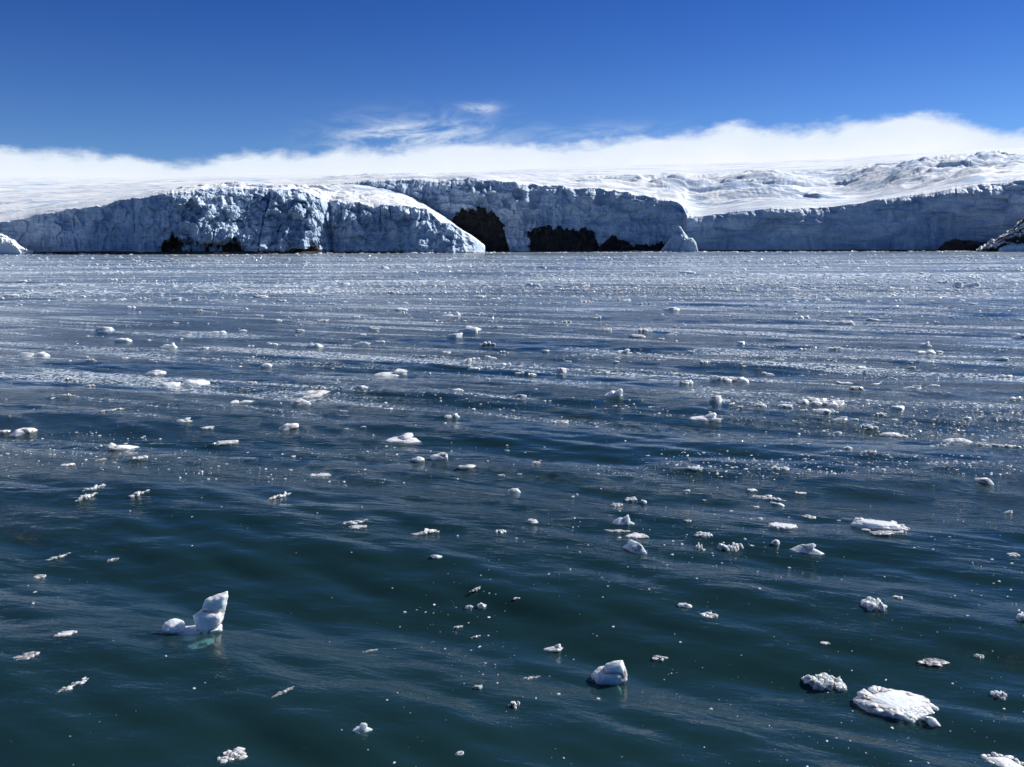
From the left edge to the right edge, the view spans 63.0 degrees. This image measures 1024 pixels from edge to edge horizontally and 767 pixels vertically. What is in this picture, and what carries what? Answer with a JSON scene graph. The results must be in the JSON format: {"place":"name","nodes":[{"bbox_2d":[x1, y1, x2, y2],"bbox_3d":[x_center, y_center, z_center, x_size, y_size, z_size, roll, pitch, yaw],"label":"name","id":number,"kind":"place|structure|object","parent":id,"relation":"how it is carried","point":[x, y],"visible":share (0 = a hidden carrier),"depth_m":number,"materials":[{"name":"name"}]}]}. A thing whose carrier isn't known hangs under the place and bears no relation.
{"place":"outdoors","nodes":[
{"label":"outdoors","id":0,"kind":"place"},
{"bbox_2d":[0,181,484,253],"bbox_3d":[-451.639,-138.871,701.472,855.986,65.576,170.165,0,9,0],"label":"ice cliff","id":1,"kind":"structure","parent":0,"point":[304,217],"depth_m":663.11,"materials":[{"name":"ice"}]},
{"bbox_2d":[161,235,192,251],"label":"rock outcrop","id":2,"kind":"object","parent":1,"relation":"on","point":[172,244],"visible":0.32,"depth_m":637.92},
{"bbox_2d":[205,238,241,250],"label":"rock outcrop","id":3,"kind":"object","parent":1,"relation":"on","point":[229,246],"visible":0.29,"depth_m":636.61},
{"bbox_2d":[295,245,321,252],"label":"rock outcrop","id":4,"kind":"object","parent":1,"relation":"on","point":[314,248],"visible":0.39,"depth_m":647.72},
{"bbox_2d":[332,177,684,251],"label":"ice cliff","id":5,"kind":"structure","parent":0,"point":[521,211],"depth_m":764.13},
{"bbox_2d":[451,206,509,251],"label":"rock outcrop","id":6,"kind":"object","parent":5,"relation":"on","point":[480,224],"visible":0.71,"depth_m":764.54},
{"bbox_2d":[527,225,598,250],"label":"rock outcrop","id":7,"kind":"object","parent":5,"relation":"attached to","point":[548,238],"visible":0.85,"depth_m":763.50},
{"bbox_2d":[597,235,664,250],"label":"rock outcrop","id":8,"kind":"object","parent":5,"relation":"attached to","point":[612,242],"visible":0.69,"depth_m":757.60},
{"bbox_2d":[0,251,1023,766],"bbox_3d":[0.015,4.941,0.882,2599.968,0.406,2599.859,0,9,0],"label":"sea water","id":9,"kind":"structure","parent":0,"point":[282,571],"depth_m":15.67,"materials":[{"name":"blue liquid"}]},
{"bbox_2d":[0,234,32,254],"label":"iceberg","id":10,"kind":"object","parent":9,"relation":"on","point":[8,246],"visible":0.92,"depth_m":641.71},
{"bbox_2d":[9,428,36,436],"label":"ice chunk","id":11,"kind":"object","parent":9,"relation":"on","point":[18,432],"visible":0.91,"depth_m":23.23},
{"bbox_2d":[13,651,39,659],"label":"ice chunk","id":12,"kind":"object","parent":9,"relation":"on","point":[28,655],"visible":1,"depth_m":10.22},
{"bbox_2d":[19,352,49,357],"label":"ice chunk","id":13,"kind":"object","parent":9,"relation":"on","point":[23,354],"visible":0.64,"depth_m":38.81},
{"bbox_2d":[47,552,70,560],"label":"ice chunk","id":14,"kind":"object","parent":9,"relation":"on","point":[52,558],"visible":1,"depth_m":13.95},
{"bbox_2d":[53,630,76,636],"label":"ice chunk","id":15,"kind":"object","parent":9,"relation":"on","point":[64,633],"visible":1,"depth_m":10.78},
{"bbox_2d":[57,677,88,691],"bbox_3d":[-5.005,3.456,9.591,0.140,0.052,0.503,6,11,33],"label":"ice chunk","id":16,"kind":"object","parent":9,"relation":"on","point":[69,687],"visible":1,"depth_m":9.57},
{"bbox_2d":[74,492,95,501],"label":"ice chunk","id":17,"kind":"object","parent":9,"relation":"on","point":[81,497],"visible":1,"depth_m":16.58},
{"bbox_2d":[83,484,105,490],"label":"ice chunk","id":18,"kind":"object","parent":9,"relation":"on","point":[93,487],"visible":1,"depth_m":17.10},
{"bbox_2d":[95,327,113,329],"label":"ice chunk","id":19,"kind":"object","parent":9,"relation":"on","point":[105,328],"visible":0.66,"depth_m":50.72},
{"bbox_2d":[106,443,137,451],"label":"ice chunk","id":20,"kind":"object","parent":9,"relation":"on","point":[112,447],"visible":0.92,"depth_m":21.29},
{"bbox_2d":[113,338,131,341],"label":"ice chunk","id":21,"kind":"object","parent":9,"relation":"on","point":[121,339],"visible":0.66,"depth_m":44.95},
{"bbox_2d":[129,490,148,497],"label":"ice chunk","id":22,"kind":"object","parent":9,"relation":"on","point":[138,493],"visible":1,"depth_m":16.65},
{"bbox_2d":[131,455,147,459],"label":"ice chunk","id":23,"kind":"object","parent":9,"relation":"on","point":[138,457],"visible":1,"depth_m":20.23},
{"bbox_2d":[145,370,165,375],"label":"ice chunk","id":24,"kind":"object","parent":9,"relation":"on","point":[154,372],"visible":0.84,"depth_m":33.34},
{"bbox_2d":[160,342,176,348],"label":"ice chunk","id":25,"kind":"object","parent":9,"relation":"on","point":[168,346],"visible":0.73,"depth_m":41.63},
{"bbox_2d":[157,379,209,386],"bbox_3d":[-12.145,0.083,30.974,2.123,0.402,0.878,-2,10,-13],"label":"ice chunk","id":26,"kind":"object","parent":9,"relation":"on","point":[187,382],"visible":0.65,"depth_m":30.90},
{"bbox_2d":[162,591,227,634],"bbox_3d":[-4.150,3.127,10.965,0.844,0.679,0.428,-4,10,-22],"label":"ice chunk","id":27,"kind":"object","parent":9,"relation":"on","point":[208,617],"visible":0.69,"depth_m":10.99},
{"bbox_2d":[212,440,238,445],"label":"ice chunk","id":28,"kind":"object","parent":9,"relation":"on","point":[227,442],"visible":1,"depth_m":21.62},
{"bbox_2d":[217,747,247,762],"bbox_3d":[-2.761,3.674,8.241,0.294,0.068,0.238,-4,10,-20],"label":"ice chunk","id":29,"kind":"object","parent":9,"relation":"on","point":[238,753],"visible":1,"depth_m":8.22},
{"bbox_2d":[230,400,251,403],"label":"ice chunk","id":30,"kind":"object","parent":9,"relation":"on","point":[237,401],"visible":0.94,"depth_m":26.96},
{"bbox_2d":[33,251,473,253],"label":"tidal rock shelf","id":31,"kind":"object","parent":9,"relation":"in","point":[201,252],"visible":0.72,"depth_m":638.55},
{"bbox_2d":[260,363,271,367],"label":"ice chunk","id":32,"kind":"object","parent":9,"relation":"on","point":[266,365],"visible":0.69,"depth_m":35.28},
{"bbox_2d":[269,492,289,499],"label":"ice chunk","id":33,"kind":"object","parent":9,"relation":"on","point":[278,496],"visible":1,"depth_m":16.64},
{"bbox_2d":[271,686,293,697],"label":"ice chunk","id":34,"kind":"object","parent":9,"relation":"on","point":[283,691],"visible":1,"depth_m":9.29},
{"bbox_2d":[278,423,298,429],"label":"ice chunk","id":35,"kind":"object","parent":9,"relation":"on","point":[288,426],"visible":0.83,"depth_m":23.21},
{"bbox_2d":[290,398,310,404],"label":"ice chunk","id":36,"kind":"object","parent":9,"relation":"on","point":[299,401],"visible":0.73,"depth_m":26.70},
{"bbox_2d":[291,390,329,396],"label":"ice chunk","id":37,"kind":"object","parent":9,"relation":"on","point":[313,393],"visible":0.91,"depth_m":28.74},
{"bbox_2d":[306,343,322,346],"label":"ice chunk","id":38,"kind":"object","parent":9,"relation":"on","point":[314,345],"visible":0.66,"depth_m":42.79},
{"bbox_2d":[310,473,330,475],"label":"ice chunk","id":39,"kind":"object","parent":9,"relation":"on","point":[324,474],"visible":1,"depth_m":18.83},
{"bbox_2d":[343,519,366,523],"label":"ice chunk","id":40,"kind":"object","parent":9,"relation":"on","point":[355,521],"visible":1,"depth_m":15.11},
{"bbox_2d":[349,525,366,528],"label":"ice chunk","id":41,"kind":"object","parent":9,"relation":"on","point":[357,526],"visible":1,"depth_m":14.88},
{"bbox_2d":[354,385,367,388],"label":"ice chunk","id":42,"kind":"object","parent":9,"relation":"on","point":[359,386],"visible":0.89,"depth_m":29.53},
{"bbox_2d":[353,341,370,345],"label":"ice chunk","id":43,"kind":"object","parent":9,"relation":"on","point":[360,343],"visible":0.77,"depth_m":43.20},
{"bbox_2d":[353,723,372,733],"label":"ice chunk","id":44,"kind":"object","parent":9,"relation":"on","point":[362,728],"visible":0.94,"depth_m":8.54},
{"bbox_2d":[373,369,406,375],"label":"ice chunk","id":45,"kind":"object","parent":9,"relation":"on","point":[397,372],"visible":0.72,"depth_m":33.54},
{"bbox_2d":[385,433,420,442],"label":"ice chunk","id":46,"kind":"object","parent":9,"relation":"on","point":[406,438],"visible":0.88,"depth_m":21.87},
{"bbox_2d":[412,456,423,461],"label":"ice chunk","id":47,"kind":"object","parent":9,"relation":"on","point":[418,459],"visible":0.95,"depth_m":19.82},
{"bbox_2d":[411,528,439,534],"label":"ice chunk","id":48,"kind":"object","parent":9,"relation":"on","point":[426,530],"visible":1,"depth_m":14.70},
{"bbox_2d":[430,452,447,459],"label":"ice chunk","id":49,"kind":"object","parent":9,"relation":"on","point":[441,456],"visible":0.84,"depth_m":19.90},
{"bbox_2d":[441,311,460,315],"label":"ice chunk","id":50,"kind":"object","parent":9,"relation":"on","point":[457,313],"visible":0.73,"depth_m":61.01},
{"bbox_2d":[444,413,459,417],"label":"ice chunk","id":51,"kind":"object","parent":9,"relation":"on","point":[452,416],"visible":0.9,"depth_m":24.76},
{"bbox_2d":[447,333,462,337],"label":"ice chunk","id":52,"kind":"object","parent":9,"relation":"on","point":[455,335],"visible":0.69,"depth_m":45.96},
{"bbox_2d":[460,358,471,363],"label":"ice chunk","id":53,"kind":"object","parent":9,"relation":"on","point":[466,361],"visible":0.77,"depth_m":35.40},
{"bbox_2d":[457,464,475,468],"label":"ice chunk","id":54,"kind":"object","parent":9,"relation":"on","point":[466,466],"visible":1,"depth_m":19.08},
{"bbox_2d":[458,327,479,332],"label":"ice chunk","id":55,"kind":"object","parent":9,"relation":"on","point":[471,330],"visible":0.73,"depth_m":49.51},
{"bbox_2d":[477,603,485,608],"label":"ice chunk","id":56,"kind":"object","parent":9,"relation":"on","point":[481,606],"visible":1,"depth_m":11.92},
{"bbox_2d":[10,250,985,254],"bbox_3d":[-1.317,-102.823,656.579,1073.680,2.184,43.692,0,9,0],"label":"shore brash ice","id":57,"kind":"structure","parent":9,"relation":"on","point":[663,252],"depth_m":648.29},
{"bbox_2d":[0,251,1023,300],"bbox_3d":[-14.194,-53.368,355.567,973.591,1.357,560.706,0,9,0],"label":"brash ice","id":58,"kind":"structure","parent":9,"relation":"on","point":[715,278],"depth_m":128.81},
{"bbox_2d":[0,294,1023,482],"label":"brash ice","id":59,"kind":"structure","parent":9,"relation":"on","point":[926,323],"depth_m":35.12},
{"bbox_2d":[508,701,519,708],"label":"ice chunk","id":60,"kind":"object","parent":9,"relation":"on","point":[513,704],"visible":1,"depth_m":9.14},
{"bbox_2d":[508,488,519,492],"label":"ice chunk","id":61,"kind":"object","parent":9,"relation":"on","point":[516,490],"visible":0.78,"depth_m":17.30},
{"bbox_2d":[28,457,1019,766],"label":"brash ice","id":62,"kind":"structure","parent":9,"relation":"on","point":[648,589],"depth_m":12.15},
{"bbox_2d":[543,644,562,651],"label":"ice chunk","id":63,"kind":"object","parent":9,"relation":"on","point":[557,648],"visible":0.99,"depth_m":10.87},
{"bbox_2d":[556,367,566,372],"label":"ice chunk","id":64,"kind":"object","parent":9,"relation":"on","point":[560,370],"visible":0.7,"depth_m":33.67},
{"bbox_2d":[591,660,626,684],"bbox_3d":[1.165,3.532,10.016,0.438,0.469,0.280,1,9,7],"label":"ice chunk","id":65,"kind":"object","parent":9,"relation":"on","point":[613,673],"visible":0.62,"depth_m":9.91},
{"bbox_2d":[605,389,622,396],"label":"ice chunk","id":66,"kind":"object","parent":9,"relation":"on","point":[618,393],"visible":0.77,"depth_m":27.39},
{"bbox_2d":[604,529,628,531],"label":"ice chunk","id":67,"kind":"object","parent":9,"relation":"on","point":[618,530],"visible":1,"depth_m":14.79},
{"bbox_2d":[610,502,622,506],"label":"ice chunk","id":68,"kind":"object","parent":9,"relation":"on","point":[613,504],"visible":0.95,"depth_m":16.30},
{"bbox_2d":[612,515,633,524],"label":"ice chunk","id":69,"kind":"object","parent":9,"relation":"on","point":[625,520],"visible":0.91,"depth_m":15.06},
{"bbox_2d":[614,348,631,352],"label":"ice chunk","id":70,"kind":"object","parent":9,"relation":"on","point":[627,350],"visible":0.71,"depth_m":40.40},
{"bbox_2d":[624,496,636,501],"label":"ice chunk","id":71,"kind":"object","parent":9,"relation":"on","point":[629,499],"visible":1,"depth_m":16.84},
{"bbox_2d":[623,539,646,553],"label":"ice chunk","id":72,"kind":"object","parent":9,"relation":"on","point":[634,546],"visible":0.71,"depth_m":13.74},
{"bbox_2d":[626,532,648,537],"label":"ice chunk","id":73,"kind":"object","parent":9,"relation":"on","point":[636,535],"visible":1,"depth_m":14.53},
{"bbox_2d":[652,655,667,660],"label":"ice chunk","id":74,"kind":"object","parent":9,"relation":"on","point":[655,657],"visible":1,"depth_m":10.54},
{"bbox_2d":[661,226,697,251],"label":"ice pinnacle","id":75,"kind":"object","parent":9,"relation":"on","point":[679,240],"visible":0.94,"depth_m":701.50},
{"bbox_2d":[677,603,691,607],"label":"ice chunk","id":76,"kind":"object","parent":9,"relation":"on","point":[685,605],"visible":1,"depth_m":11.72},
{"bbox_2d":[679,380,692,383],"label":"ice chunk","id":77,"kind":"object","parent":9,"relation":"on","point":[686,382],"visible":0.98,"depth_m":31.02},
{"bbox_2d":[687,466,701,470],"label":"ice chunk","id":78,"kind":"object","parent":9,"relation":"on","point":[695,468],"visible":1,"depth_m":18.77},
{"bbox_2d":[693,531,712,537],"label":"ice chunk","id":79,"kind":"object","parent":9,"relation":"on","point":[702,534],"visible":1,"depth_m":14.43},
{"bbox_2d":[690,413,720,420],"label":"ice chunk","id":80,"kind":"object","parent":9,"relation":"on","point":[710,417],"visible":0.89,"depth_m":24.49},
{"bbox_2d":[700,612,717,617],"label":"ice chunk","id":81,"kind":"object","parent":9,"relation":"on","point":[708,614],"visible":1,"depth_m":11.45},
{"bbox_2d":[709,395,721,401],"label":"ice chunk","id":82,"kind":"object","parent":9,"relation":"on","point":[717,398],"visible":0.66,"depth_m":26.58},
{"bbox_2d":[505,249,937,251],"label":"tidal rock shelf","id":83,"kind":"object","parent":9,"relation":"in","point":[730,250],"visible":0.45,"depth_m":706.82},
{"bbox_2d":[710,375,748,382],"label":"ice chunk","id":84,"kind":"object","parent":9,"relation":"on","point":[730,379],"visible":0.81,"depth_m":31.81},
{"bbox_2d":[717,542,743,551],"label":"ice chunk","id":85,"kind":"object","parent":9,"relation":"on","point":[733,547],"visible":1,"depth_m":13.93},
{"bbox_2d":[753,402,766,406],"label":"ice chunk","id":86,"kind":"object","parent":9,"relation":"on","point":[760,404],"visible":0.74,"depth_m":25.94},
{"bbox_2d":[753,495,785,500],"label":"ice chunk","id":87,"kind":"object","parent":9,"relation":"on","point":[770,498],"visible":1,"depth_m":16.87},
{"bbox_2d":[773,465,789,469],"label":"ice chunk","id":88,"kind":"object","parent":9,"relation":"on","point":[782,468],"visible":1,"depth_m":18.75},
{"bbox_2d":[768,522,797,528],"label":"ice chunk","id":89,"kind":"object","parent":9,"relation":"on","point":[777,525],"visible":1,"depth_m":14.86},
{"bbox_2d":[778,404,792,408],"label":"ice chunk","id":90,"kind":"object","parent":9,"relation":"on","point":[788,406],"visible":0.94,"depth_m":25.81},
{"bbox_2d":[790,543,823,554],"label":"ice chunk","id":91,"kind":"object","parent":9,"relation":"on","point":[806,548],"visible":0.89,"depth_m":13.73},
{"bbox_2d":[798,397,844,405],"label":"ice chunk","id":92,"kind":"object","parent":9,"relation":"on","point":[820,402],"visible":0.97,"depth_m":26.36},
{"bbox_2d":[812,409,834,414],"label":"ice chunk","id":93,"kind":"object","parent":9,"relation":"on","point":[824,411],"visible":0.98,"depth_m":24.95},
{"bbox_2d":[801,673,846,690],"bbox_3d":[3.708,3.553,9.877,0.462,0.170,0.384,-2,10,-12],"label":"ice chunk","id":94,"kind":"object","parent":9,"relation":"on","point":[820,681],"visible":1,"depth_m":9.86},
{"bbox_2d":[832,320,854,324],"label":"ice chunk","id":95,"kind":"object","parent":9,"relation":"on","point":[844,322],"visible":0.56,"depth_m":54.42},
{"bbox_2d":[848,386,863,389],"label":"ice chunk","id":96,"kind":"object","parent":9,"relation":"on","point":[856,388],"visible":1,"depth_m":28.92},
{"bbox_2d":[860,423,878,428],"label":"ice chunk","id":97,"kind":"object","parent":9,"relation":"on","point":[868,426],"visible":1,"depth_m":23.63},
{"bbox_2d":[860,597,886,611],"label":"ice chunk","id":98,"kind":"object","parent":9,"relation":"on","point":[870,604],"visible":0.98,"depth_m":11.52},
{"bbox_2d":[850,517,909,530],"bbox_3d":[6.588,2.566,14.957,1.005,0.215,0.553,4,10,24],"label":"ice chunk","id":99,"kind":"object","parent":9,"relation":"on","point":[861,522],"visible":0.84,"depth_m":14.87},
{"bbox_2d":[861,528,903,535],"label":"ice chunk","id":100,"kind":"object","parent":9,"relation":"on","point":[879,532],"visible":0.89,"depth_m":14.58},
{"bbox_2d":[879,432,908,437],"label":"ice chunk","id":101,"kind":"object","parent":9,"relation":"on","point":[890,434],"visible":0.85,"depth_m":22.98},
{"bbox_2d":[852,685,940,727],"bbox_3d":[4.320,3.612,9.375,0.925,0.169,0.654,4,10,26],"label":"ice chunk","id":102,"kind":"object","parent":9,"relation":"on","point":[897,704],"visible":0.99,"depth_m":9.28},
{"bbox_2d":[891,405,904,408],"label":"ice chunk","id":103,"kind":"object","parent":9,"relation":"on","point":[898,407],"visible":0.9,"depth_m":25.66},
{"bbox_2d":[904,385,920,388],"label":"ice chunk","id":104,"kind":"object","parent":9,"relation":"on","point":[915,387],"visible":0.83,"depth_m":28.94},
{"bbox_2d":[918,341,931,346],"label":"ice chunk","id":105,"kind":"object","parent":9,"relation":"on","point":[925,344],"visible":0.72,"depth_m":41.70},
{"bbox_2d":[916,350,935,353],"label":"ice chunk","id":106,"kind":"object","parent":9,"relation":"on","point":[927,352],"visible":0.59,"depth_m":39.23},
{"bbox_2d":[917,658,948,665],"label":"ice chunk","id":107,"kind":"object","parent":9,"relation":"on","point":[934,661],"visible":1,"depth_m":10.25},
{"bbox_2d":[942,438,973,442],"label":"ice chunk","id":108,"kind":"object","parent":9,"relation":"on","point":[960,440],"visible":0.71,"depth_m":21.86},
{"bbox_2d":[952,281,980,286],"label":"ice chunk","id":109,"kind":"object","parent":9,"relation":"on","point":[960,284],"visible":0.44,"depth_m":101.92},
{"bbox_2d":[974,478,993,484],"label":"ice chunk","id":110,"kind":"object","parent":9,"relation":"on","point":[986,481],"visible":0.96,"depth_m":17.67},
{"bbox_2d":[975,443,1020,446],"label":"ice chunk","id":111,"kind":"object","parent":9,"relation":"on","point":[1000,445],"visible":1,"depth_m":20.78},
{"bbox_2d":[990,690,1006,699],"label":"ice chunk","id":112,"kind":"object","parent":9,"relation":"on","point":[1001,695],"visible":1,"depth_m":9.49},
{"bbox_2d":[981,752,1023,766],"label":"ice chunk","id":113,"kind":"object","parent":9,"relation":"on","point":[1000,760],"visible":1,"depth_m":8.33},
{"bbox_2d":[1012,334,1023,338],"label":"ice chunk","id":114,"kind":"object","parent":9,"relation":"on","point":[1019,336],"visible":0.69,"depth_m":45.84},
{"bbox_2d":[1016,612,1023,620],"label":"ice chunk","id":115,"kind":"object","parent":9,"relation":"on","point":[1020,617],"visible":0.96,"depth_m":11.14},
{"bbox_2d":[0,148,1023,216],"bbox_3d":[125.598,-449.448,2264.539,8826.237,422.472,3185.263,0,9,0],"label":"snowfield","id":116,"kind":"structure","parent":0,"point":[702,189],"depth_m":999.56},
{"bbox_2d":[0,0,1023,177],"label":"sky","id":117,"kind":"structure","parent":0,"point":[89,88],"materials":[{"name":"blue"}]},
{"bbox_2d":[684,180,1023,249],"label":"ice cliff","id":118,"kind":"structure","parent":0,"point":[978,213],"depth_m":712.92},
{"bbox_2d":[938,239,986,250],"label":"rock outcrop","id":119,"kind":"object","parent":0,"point":[959,245],"visible":0.45,"depth_m":685.21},
{"bbox_2d":[976,218,1023,251],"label":"rocky headland","id":120,"kind":"structure","parent":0,"point":[1011,240],"depth_m":636.15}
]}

